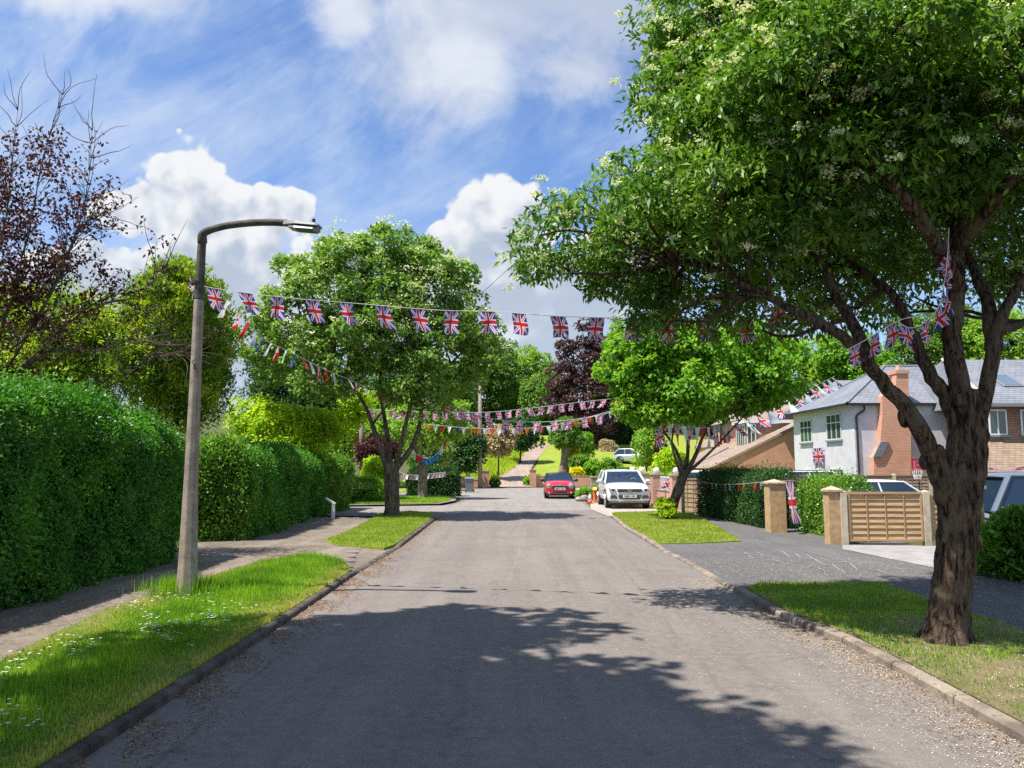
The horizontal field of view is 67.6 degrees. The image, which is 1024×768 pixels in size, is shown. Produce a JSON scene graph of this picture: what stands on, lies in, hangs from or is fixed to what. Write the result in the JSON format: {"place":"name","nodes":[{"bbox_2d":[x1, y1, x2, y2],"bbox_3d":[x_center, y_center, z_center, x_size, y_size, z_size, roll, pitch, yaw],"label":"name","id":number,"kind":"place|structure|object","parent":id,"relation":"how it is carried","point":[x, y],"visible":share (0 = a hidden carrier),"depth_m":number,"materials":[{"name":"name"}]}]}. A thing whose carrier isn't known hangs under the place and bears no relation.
{"place":"outdoors","nodes":[
{"label":"outdoors","id":0,"kind":"place"},
{"bbox_2d":[0,551,351,767],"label":"verge","id":1,"kind":"structure","parent":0,"point":[188,661],"depth_m":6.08,"materials":[{"name":"plant"}]},
{"bbox_2d":[0,590,240,740],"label":"daisies","id":2,"kind":"object","parent":1,"relation":"on","point":[101,637],"visible":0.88,"depth_m":6.93,"materials":[{"name":"white plant"}]},
{"bbox_2d":[122,569,253,597],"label":"grass","id":3,"kind":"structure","parent":1,"relation":"on","point":[205,585],"depth_m":9.33,"materials":[{"name":"green plant"}]},
{"bbox_2d":[176,218,321,593],"bbox_3d":[-3.276,0.265,9.528,1.711,4.768,0.270,-1,-6,9],"label":"street lamp","id":4,"kind":"object","parent":1,"relation":"on","point":[187,571],"visible":0.94,"depth_m":9.58,"materials":[{"name":"concrete"}]},
{"bbox_2d":[0,517,392,660],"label":"pavement","id":5,"kind":"structure","parent":0,"point":[36,621],"depth_m":11.63,"materials":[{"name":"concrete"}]},
{"bbox_2d":[325,510,432,549],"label":"grass","id":6,"kind":"structure","parent":0,"point":[382,529],"depth_m":18.54,"materials":[{"name":"green plant"}]},
{"bbox_2d":[352,488,406,491],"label":"lawn","id":7,"kind":"structure","parent":0,"point":[402,489],"depth_m":54.84,"materials":[{"name":"green plant"}]},
{"bbox_2d":[351,430,397,483],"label":"plum shrub","id":8,"kind":"object","parent":7,"relation":"on","point":[369,448],"visible":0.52,"depth_m":42.31,"materials":[{"name":"purple plant"}]},
{"bbox_2d":[354,495,450,506],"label":"verge","id":9,"kind":"structure","parent":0,"point":[407,504],"depth_m":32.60,"materials":[{"name":"green plant"}]},
{"bbox_2d":[381,394,475,496],"bbox_3d":[-4.108,2.915,38.427,4.454,5.840,3.814,4,-7,-31],"label":"street tree","id":10,"kind":"object","parent":9,"relation":"on","point":[421,466],"visible":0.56,"depth_m":38.08,"materials":[{"name":"green plant"}]},
{"bbox_2d":[327,488,590,513],"bbox_3d":[-3.008,6.175,42.160,15.028,0.001,34.634,-1,-6,6],"label":"junction surface","id":11,"kind":"object","parent":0,"point":[501,499],"visible":0.63,"depth_m":32.89,"materials":[{"name":"grey asphalt"}]},
{"bbox_2d":[540,472,577,497],"bbox_3d":[2.459,5.306,40.183,1.994,1.326,3.554,0,-6,1],"label":"parked small car","id":12,"kind":"object","parent":11,"relation":"on","point":[558,483],"visible":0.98,"depth_m":38.77,"materials":[{"name":"red paint"}]},
{"bbox_2d":[399,448,525,486],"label":"meadow","id":13,"kind":"structure","parent":0,"point":[402,484],"depth_m":61.49,"materials":[{"name":"green plant"}]},
{"bbox_2d":[453,449,524,480],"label":"grass","id":14,"kind":"structure","parent":13,"relation":"on","point":[507,463],"depth_m":71.66,"materials":[{"name":"green plant"}]},
{"bbox_2d":[8,414,935,546],"bbox_3d":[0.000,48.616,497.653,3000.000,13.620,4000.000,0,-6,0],"label":"ground","id":15,"kind":"structure","parent":0,"point":[402,469],"depth_m":96.23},
{"bbox_2d":[0,264,157,435],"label":"feathery conifer","id":16,"kind":"object","parent":15,"relation":"on","point":[76,365],"visible":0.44,"depth_m":17.13,"materials":[{"name":"green plant"}]},
{"bbox_2d":[0,363,199,611],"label":"hedge","id":17,"kind":"object","parent":15,"relation":"on","point":[77,503],"visible":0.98,"depth_m":10.29,"materials":[{"name":"green plant"}]},
{"bbox_2d":[0,51,226,394],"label":"plum tree","id":18,"kind":"object","parent":15,"relation":"on","point":[25,297],"visible":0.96,"depth_m":13.71,"materials":[{"name":"purple plant"}]},
{"bbox_2d":[110,252,248,523],"bbox_3d":[-8.511,0.224,19.468,3.437,7.109,3.795,0,-6,0],"label":"golden conifer","id":19,"kind":"object","parent":15,"relation":"on","point":[168,388],"visible":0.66,"depth_m":18.81,"materials":[{"name":"green plant"}]},
{"bbox_2d":[173,426,264,542],"bbox_3d":[-6.612,2.414,17.469,1.953,2.824,2.761,2,-6,-15],"label":"hedge","id":20,"kind":"object","parent":15,"relation":"on","point":[209,470],"visible":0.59,"depth_m":16.50,"materials":[{"name":"green plant"}]},
{"bbox_2d":[36,517,436,767],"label":"kerb","id":21,"kind":"structure","parent":15,"relation":"on","point":[85,747],"depth_m":5.64,"materials":[{"name":"stone"}]},
{"bbox_2d":[178,435,330,542],"bbox_3d":[-6.762,2.841,21.373,2.272,2.807,10.025,0,-6,-4],"label":"hedge","id":22,"kind":"object","parent":15,"relation":"on","point":[296,491],"visible":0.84,"depth_m":19.84,"materials":[{"name":"green plant"}]},
{"bbox_2d":[221,392,356,465],"bbox_3d":[-7.551,2.345,25.764,4.666,4.240,3.054,0,-6,0],"label":"lime shrub","id":23,"kind":"object","parent":15,"relation":"on","point":[307,429],"visible":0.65,"depth_m":25.45,"materials":[{"name":"green plant"}]},
{"bbox_2d":[235,333,345,443],"bbox_3d":[-9.723,1.386,32.807,4.866,7.644,3.590,0,-6,0],"label":"dark conifer","id":24,"kind":"object","parent":15,"relation":"on","point":[284,396],"visible":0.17,"depth_m":32.35,"materials":[{"name":"green plant"}]},
{"bbox_2d":[316,445,355,512],"bbox_3d":[-7.151,3.650,28.423,2.281,2.700,3.844,0,-6,0],"label":"hedge","id":25,"kind":"object","parent":15,"relation":"on","point":[339,473],"visible":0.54,"depth_m":28.07,"materials":[{"name":"green plant"}]},
{"bbox_2d":[264,390,407,465],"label":"garden tree","id":26,"kind":"object","parent":15,"relation":"on","point":[379,426],"visible":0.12,"depth_m":58.09,"materials":[{"name":"green plant"}]},
{"bbox_2d":[331,387,380,455],"bbox_3d":[-7.848,2.568,35.857,2.922,5.938,2.908,6,-8,-43],"label":"lime tree","id":27,"kind":"object","parent":15,"relation":"on","point":[351,414],"visible":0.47,"depth_m":35.47,"materials":[{"name":"green plant"}]},
{"bbox_2d":[347,469,384,502],"bbox_3d":[-7.071,4.702,34.096,3.121,1.818,1.631,1,-6,-13],"label":"hedge","id":28,"kind":"object","parent":15,"relation":"on","point":[374,493],"visible":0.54,"depth_m":33.82,"materials":[{"name":"green plant"}]},
{"bbox_2d":[335,359,409,431],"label":"woodland tree","id":29,"kind":"object","parent":15,"relation":"on","point":[371,381],"visible":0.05,"depth_m":116.54,"materials":[{"name":"green plant"}]},
{"bbox_2d":[233,213,515,515],"bbox_3d":[-4.806,-0.597,24.922,9.861,9.857,5.436,0,-6,0],"label":"street tree","id":30,"kind":"object","parent":15,"relation":"on","point":[367,341],"visible":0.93,"depth_m":24.13,"materials":[{"name":"green plant"}]},
{"bbox_2d":[217,296,407,407],"bbox_3d":[-4.246,-0.210,18.740,0.931,0.545,16.813,0,-6,2],"label":"bunting","id":31,"kind":"object","parent":30,"relation":"hanging from","point":[235,326],"visible":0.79,"depth_m":14.74,"materials":[{"name":"multicoloured"}]},
{"bbox_2d":[369,399,616,419],"bbox_3d":[-0.384,1.039,33.072,11.857,1.062,0.390,0,-6,0],"label":"bunting","id":32,"kind":"object","parent":30,"relation":"hanging from","point":[530,411],"visible":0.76,"depth_m":33.06,"materials":[{"name":"multicoloured"}]},
{"bbox_2d":[417,387,619,431],"bbox_3d":[0.426,0.759,24.074,7.121,1.491,0.265,-1,-6,6],"label":"bunting","id":33,"kind":"object","parent":30,"relation":"hanging from","point":[536,425],"visible":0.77,"depth_m":24.02,"materials":[{"name":"multicoloured"}]},
{"bbox_2d":[426,411,610,435],"bbox_3d":[0.717,1.464,31.024,8.487,1.324,0.229,0,-6,0],"label":"bunting","id":34,"kind":"object","parent":30,"relation":"hanging from","point":[492,430],"visible":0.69,"depth_m":30.99,"materials":[{"name":"multicoloured fabric"}]},
{"bbox_2d":[359,454,393,488],"bbox_3d":[-6.593,4.586,37.660,1.892,2.310,1.932,0,-6,0],"label":"round shrub","id":35,"kind":"object","parent":15,"relation":"on","point":[371,466],"visible":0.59,"depth_m":37.22,"materials":[{"name":"green plant"}]},
{"bbox_2d":[403,424,453,474],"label":"garden tree","id":36,"kind":"object","parent":15,"relation":"on","point":[442,459],"visible":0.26,"depth_m":50.88,"materials":[{"name":"green plant"}]},
{"bbox_2d":[404,463,461,496],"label":"hedge","id":37,"kind":"object","parent":15,"relation":"on","point":[445,486],"visible":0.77,"depth_m":41.59,"materials":[{"name":"green plant"}]},
{"bbox_2d":[448,426,488,487],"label":"ivy tree","id":38,"kind":"object","parent":15,"relation":"on","point":[465,456],"visible":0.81,"depth_m":56.52,"materials":[{"name":"green plant"}]},
{"bbox_2d":[478,386,481,487],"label":"telegraph pole","id":39,"kind":"object","parent":15,"relation":"on","point":[480,433],"visible":0.73,"depth_m":56.77,"materials":[{"name":"brown wood"}]},
{"bbox_2d":[456,335,522,431],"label":"woodland tree","id":40,"kind":"object","parent":15,"relation":"on","point":[505,379],"visible":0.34,"depth_m":117.18,"materials":[{"name":"green plant"}]},
{"bbox_2d":[484,422,520,475],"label":"blossom shrub","id":41,"kind":"object","parent":15,"relation":"on","point":[501,445],"visible":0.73,"depth_m":63.37,"materials":[{"name":"beige plant"}]},
{"bbox_2d":[499,343,555,421],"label":"woodland tree","id":42,"kind":"object","parent":15,"relation":"on","point":[530,359],"visible":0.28,"depth_m":122.91,"materials":[{"name":"green plant"}]},
{"bbox_2d":[509,413,546,462],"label":"tree","id":43,"kind":"object","parent":15,"relation":"on","point":[523,444],"visible":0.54,"depth_m":75.21,"materials":[{"name":"green plant"}]},
{"bbox_2d":[518,368,578,435],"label":"woodland tree","id":44,"kind":"object","parent":15,"relation":"on","point":[533,390],"visible":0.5,"depth_m":110.65,"materials":[{"name":"green plant"}]},
{"bbox_2d":[536,476,590,486],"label":"garden wall","id":45,"kind":"structure","parent":15,"relation":"on","point":[582,481],"depth_m":59.52,"materials":[{"name":"orange brick"}]},
{"bbox_2d":[580,431,596,458],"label":"garden tree","id":46,"kind":"object","parent":15,"relation":"on","point":[587,448],"visible":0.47,"depth_m":71.48,"materials":[{"name":"green plant"}]},
{"bbox_2d":[590,414,650,444],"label":"hedge","id":47,"kind":"object","parent":15,"relation":"on","point":[623,434],"visible":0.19,"depth_m":95.86,"materials":[{"name":"green plant"}]},
{"bbox_2d":[630,427,667,471],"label":"garden tree","id":48,"kind":"object","parent":15,"relation":"on","point":[646,435],"visible":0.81,"depth_m":65.16,"materials":[{"name":"green plant"}]},
{"bbox_2d":[649,467,663,505],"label":"gate pillar","id":49,"kind":"structure","parent":15,"relation":"on","point":[655,480],"depth_m":31.53,"materials":[{"name":"brick"}]},
{"bbox_2d":[694,459,802,528],"bbox_3d":[6.724,3.261,22.449,1.603,2.201,6.194,0,-6,-3],"label":"hedge","id":50,"kind":"object","parent":15,"relation":"on","point":[746,506],"visible":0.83,"depth_m":21.61,"materials":[{"name":"green plant"}]},
{"bbox_2d":[689,395,809,469],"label":"brick gable house","id":51,"kind":"structure","parent":15,"relation":"on","point":[774,444],"depth_m":51.04,"materials":[{"name":"brown brick"}]},
{"bbox_2d":[774,331,835,405],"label":"woodland tree","id":52,"kind":"object","parent":15,"relation":"on","point":[807,373],"visible":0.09,"depth_m":102.49,"materials":[{"name":"green plant"}]},
{"bbox_2d":[612,516,1023,744],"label":"kerb","id":53,"kind":"structure","parent":15,"relation":"on","point":[1002,722],"depth_m":6.37,"materials":[{"name":"grey concrete"}]},
{"bbox_2d":[792,465,880,542],"bbox_3d":[7.435,2.858,17.616,1.276,1.972,3.254,0,-6,0],"label":"hedge","id":54,"kind":"object","parent":15,"relation":"on","point":[811,499],"visible":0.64,"depth_m":17.87,"materials":[{"name":"green plant"}]},
{"bbox_2d":[840,490,848,544],"bbox_3d":[6.798,3.007,15.669,0.130,1.660,0.130,0,-6,0],"label":"fence post","id":55,"kind":"object","parent":15,"relation":"on","point":[844,517],"visible":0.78,"depth_m":15.63,"materials":[{"name":"concrete"}]},
{"bbox_2d":[809,329,905,391],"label":"woodland tree","id":56,"kind":"object","parent":15,"relation":"on","point":[834,361],"visible":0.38,"depth_m":99.09,"materials":[{"name":"green plant"}]},
{"bbox_2d":[777,365,947,474],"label":"rendered house","id":57,"kind":"structure","parent":15,"relation":"on","point":[847,425],"depth_m":38.36,"materials":[{"name":"paint"}]},
{"bbox_2d":[799,419,812,443],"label":"window","id":58,"kind":"structure","parent":57,"relation":"in","point":[806,425],"depth_m":44.11,"materials":[{"name":"white"}]},
{"bbox_2d":[825,413,842,441],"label":"window","id":59,"kind":"structure","parent":57,"relation":"in","point":[833,427],"depth_m":40.32,"materials":[{"name":"white"}]},
{"bbox_2d":[839,479,919,491],"bbox_3d":[13.752,4.270,27.703,4.353,1.627,2.194,0,-6,0],"label":"parked hatchback","id":60,"kind":"object","parent":15,"relation":"on","point":[881,485],"visible":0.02,"depth_m":27.06,"materials":[{"name":"white paint"}]},
{"bbox_2d":[896,475,928,490],"bbox_3d":[16.860,4.696,32.178,1.374,1.720,0.070,0,-6,0],"label":"garden fence","id":61,"kind":"object","parent":15,"relation":"on","point":[914,483],"visible":0.27,"depth_m":32.23,"materials":[{"name":"brown wood"}]},
{"bbox_2d":[920,490,931,545],"bbox_3d":[8.495,3.007,15.669,0.130,1.660,0.130,0,-6,0],"label":"fence post","id":62,"kind":"object","parent":15,"relation":"on","point":[927,541],"visible":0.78,"depth_m":15.63,"materials":[{"name":"concrete"}]},
{"bbox_2d":[847,492,923,540],"bbox_3d":[7.652,2.718,15.695,1.522,1.000,0.070,0,-6,0],"label":"garden fence","id":63,"kind":"object","parent":62,"relation":"attached to","point":[885,516],"visible":1,"depth_m":15.69,"materials":[{"name":"orange wood"}]},
{"bbox_2d":[930,494,936,540],"bbox_3d":[8.979,2.748,15.742,0.808,0.950,0.070,1,-6,-7],"label":"garden fence","id":64,"kind":"object","parent":62,"relation":"attached to","point":[933,508],"visible":0.12,"depth_m":15.69,"materials":[{"name":"orange wood"}]},
{"bbox_2d":[879,303,981,364],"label":"woodland tree","id":65,"kind":"object","parent":15,"relation":"on","point":[934,348],"visible":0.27,"depth_m":103.00,"materials":[{"name":"green plant"}]},
{"bbox_2d":[919,358,1023,472],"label":"tile hung house","id":66,"kind":"structure","parent":15,"relation":"on","point":[1005,425],"depth_m":33.63,"materials":[{"name":"beige brick"}]},
{"bbox_2d":[988,409,1010,436],"bbox_3d":[21.331,1.721,33.551,0.950,1.210,0.106,0,-6,0],"label":"window","id":67,"kind":"structure","parent":66,"relation":"in","point":[997,419],"depth_m":33.58,"materials":[{"name":"white"}]},
{"bbox_2d":[961,307,1023,359],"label":"woodland tree","id":68,"kind":"object","parent":15,"relation":"on","point":[1015,344],"visible":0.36,"depth_m":98.52,"materials":[{"name":"green plant"}]},
{"bbox_2d":[976,503,1023,582],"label":"laurel bush","id":69,"kind":"object","parent":15,"relation":"on","point":[1001,532],"visible":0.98,"depth_m":10.60,"materials":[{"name":"green plant"}]},
{"bbox_2d":[983,472,1023,522],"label":"parked people carrier","id":70,"kind":"object","parent":15,"relation":"on","point":[1003,488],"visible":0.05,"depth_m":16.34,"materials":[{"name":"blue paint"}]},
{"bbox_2d":[983,477,1023,511],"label":"windows","id":71,"kind":"structure","parent":70,"relation":"in","point":[1014,494],"depth_m":16.36,"materials":[{"name":"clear glass"}]},
{"bbox_2d":[0,0,1023,413],"label":"sky","id":72,"kind":"structure","parent":0,"point":[440,116],"materials":[{"name":"blue"}]},
{"bbox_2d":[489,443,553,486],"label":"hill drive","id":73,"kind":"structure","parent":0,"point":[512,477],"depth_m":69.66,"materials":[{"name":"grey asphalt"}]},
{"bbox_2d":[71,491,1023,767],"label":"road","id":74,"kind":"structure","parent":0,"point":[523,649],"depth_m":5.86,"materials":[{"name":"grey asphalt"}]},
{"bbox_2d":[69,558,406,767],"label":"fallen litter","id":75,"kind":"object","parent":74,"relation":"on","point":[230,668],"visible":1,"depth_m":6.14,"materials":[{"name":"brown plant"}]},
{"bbox_2d":[668,578,1023,767],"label":"fallen petals","id":76,"kind":"object","parent":74,"relation":"on","point":[859,674],"visible":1,"depth_m":6.08,"materials":[{"name":"beige plant"}]},
{"bbox_2d":[708,602,1023,767],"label":"fallen litter","id":77,"kind":"object","parent":74,"relation":"on","point":[952,704],"visible":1,"depth_m":5.76,"materials":[{"name":"brown plant"}]},
{"bbox_2d":[534,435,704,483],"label":"lawn","id":78,"kind":"structure","parent":0,"point":[549,459],"depth_m":82.70,"materials":[{"name":"green plant"}]},
{"bbox_2d":[546,415,588,472],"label":"round headed tree","id":79,"kind":"object","parent":78,"relation":"on","point":[567,441],"visible":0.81,"depth_m":65.35,"materials":[{"name":"green plant"}]},
{"bbox_2d":[539,318,626,443],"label":"copper beech","id":80,"kind":"object","parent":78,"relation":"on","point":[559,394],"visible":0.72,"depth_m":91.29,"materials":[{"name":"purple plant"}]},
{"bbox_2d":[613,448,638,462],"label":"parked silver car","id":81,"kind":"object","parent":78,"relation":"on","point":[623,455],"visible":0.32,"depth_m":74.90,"materials":[{"name":"grey paint"}]},
{"bbox_2d":[590,501,697,515],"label":"forecourt","id":82,"kind":"structure","parent":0,"point":[601,508],"depth_m":29.65,"materials":[{"name":"concrete"}]},
{"bbox_2d":[596,469,650,507],"bbox_3d":[4.540,4.266,31.487,2.154,1.517,4.265,0,-6,0],"label":"parked suv","id":83,"kind":"object","parent":82,"relation":"on","point":[621,486],"visible":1,"depth_m":29.92,"materials":[{"name":"white paint"}]},
{"bbox_2d":[685,478,706,511],"bbox_3d":[6.345,3.887,26.735,0.070,1.170,1.168,4,-7,-31],"label":"garden fence","id":84,"kind":"object","parent":82,"relation":"on","point":[690,497],"visible":0.61,"depth_m":26.83,"materials":[{"name":"brown wood"}]},
{"bbox_2d":[612,510,740,543],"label":"verge","id":85,"kind":"structure","parent":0,"point":[695,542],"depth_m":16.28,"materials":[{"name":"green plant"}]},
{"bbox_2d":[653,496,677,519],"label":"sucker shrub","id":86,"kind":"object","parent":85,"relation":"on","point":[662,504],"visible":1,"depth_m":22.61,"materials":[{"name":"green plant"}]},
{"bbox_2d":[591,315,816,517],"bbox_3d":[5.923,1.010,23.558,6.603,6.450,5.119,2,-7,-22],"label":"street tree","id":87,"kind":"object","parent":85,"relation":"on","point":[745,380],"visible":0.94,"depth_m":22.71,"materials":[{"name":"green plant"}]},
{"bbox_2d":[655,421,730,448],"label":"bunting","id":88,"kind":"object","parent":87,"relation":"hanging from","point":[715,430],"visible":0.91,"depth_m":22.57,"materials":[{"name":"multicoloured fabric"}]},
{"bbox_2d":[655,377,842,447],"bbox_3d":[9.920,0.720,28.466,1.328,3.616,16.490,-5,-8,41],"label":"bunting","id":89,"kind":"object","parent":87,"relation":"hanging from","point":[773,419],"visible":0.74,"depth_m":27.52,"materials":[{"name":"multicoloured"}]},
{"bbox_2d":[660,516,1023,630],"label":"pavement","id":90,"kind":"structure","parent":0,"point":[755,540],"depth_m":12.33,"materials":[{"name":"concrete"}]},
{"bbox_2d":[762,479,786,532],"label":"gate pillar","id":91,"kind":"structure","parent":90,"relation":"on","point":[775,505],"depth_m":18.51,"materials":[{"name":"beige stone"}]},
{"bbox_2d":[785,482,800,523],"bbox_3d":[6.661,2.807,18.234,0.174,1.004,0.436,2,-7,-21],"label":"union flag","id":92,"kind":"object","parent":91,"relation":"attached to","point":[792,503],"visible":1,"depth_m":18.15,"materials":[{"name":"fabric"}]},
{"bbox_2d":[820,486,842,544],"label":"gate pillar","id":93,"kind":"structure","parent":90,"relation":"on","point":[832,516],"depth_m":15.68,"materials":[{"name":"beige stone"}]},
{"bbox_2d":[690,557,1023,705],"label":"fallen petals","id":94,"kind":"object","parent":90,"relation":"on","point":[896,612],"visible":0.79,"depth_m":8.96,"materials":[{"name":"white plant"}]},
{"bbox_2d":[747,579,1023,723],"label":"verge","id":95,"kind":"structure","parent":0,"point":[957,681],"depth_m":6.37,"materials":[{"name":"green plant"}]},
{"bbox_2d":[493,0,1023,646],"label":"blossoming tree","id":96,"kind":"object","parent":95,"relation":"on","point":[849,116],"visible":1,"depth_m":7.25,"materials":[{"name":"green plant"}]},
{"bbox_2d":[205,286,804,343],"bbox_3d":[-0.389,-0.921,9.667,7.793,1.017,0.327,-1,-6,11],"label":"bunting","id":97,"kind":"object","parent":96,"relation":"hanging from","point":[560,326],"visible":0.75,"depth_m":9.77,"materials":[{"name":"multicoloured fabric"}]},
{"bbox_2d":[846,316,917,368],"bbox_3d":[3.380,-0.384,6.919,0.762,0.520,0.081,1,-6,-11],"label":"bunting","id":98,"kind":"object","parent":96,"relation":"hanging from","point":[875,347],"visible":1,"depth_m":6.90,"materials":[{"name":"multicoloured fabric"}]},
{"bbox_2d":[897,228,954,352],"bbox_3d":[3.822,-0.883,6.965,0.672,1.216,0.228,3,-7,-23],"label":"bunting","id":99,"kind":"object","parent":96,"relation":"hanging from","point":[906,333],"visible":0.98,"depth_m":6.94,"materials":[{"name":"multicoloured fabric"}]},
{"bbox_2d":[842,545,935,567],"bbox_3d":[7.716,3.058,13.624,2.716,0.001,3.744,0,-6,0],"label":"drive entrance","id":100,"kind":"object","parent":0,"point":[914,554],"visible":0.5,"depth_m":14.12,"materials":[{"name":"grey concrete"}]},
{"label":"lawn","id":101,"kind":"structure","parent":0,"visible":0},
{"bbox_2d":[649,447,690,473],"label":"garden shrub","id":102,"kind":"object","parent":101,"relation":"on","point":[664,460],"visible":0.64,"depth_m":54.15,"materials":[{"name":"green plant"}]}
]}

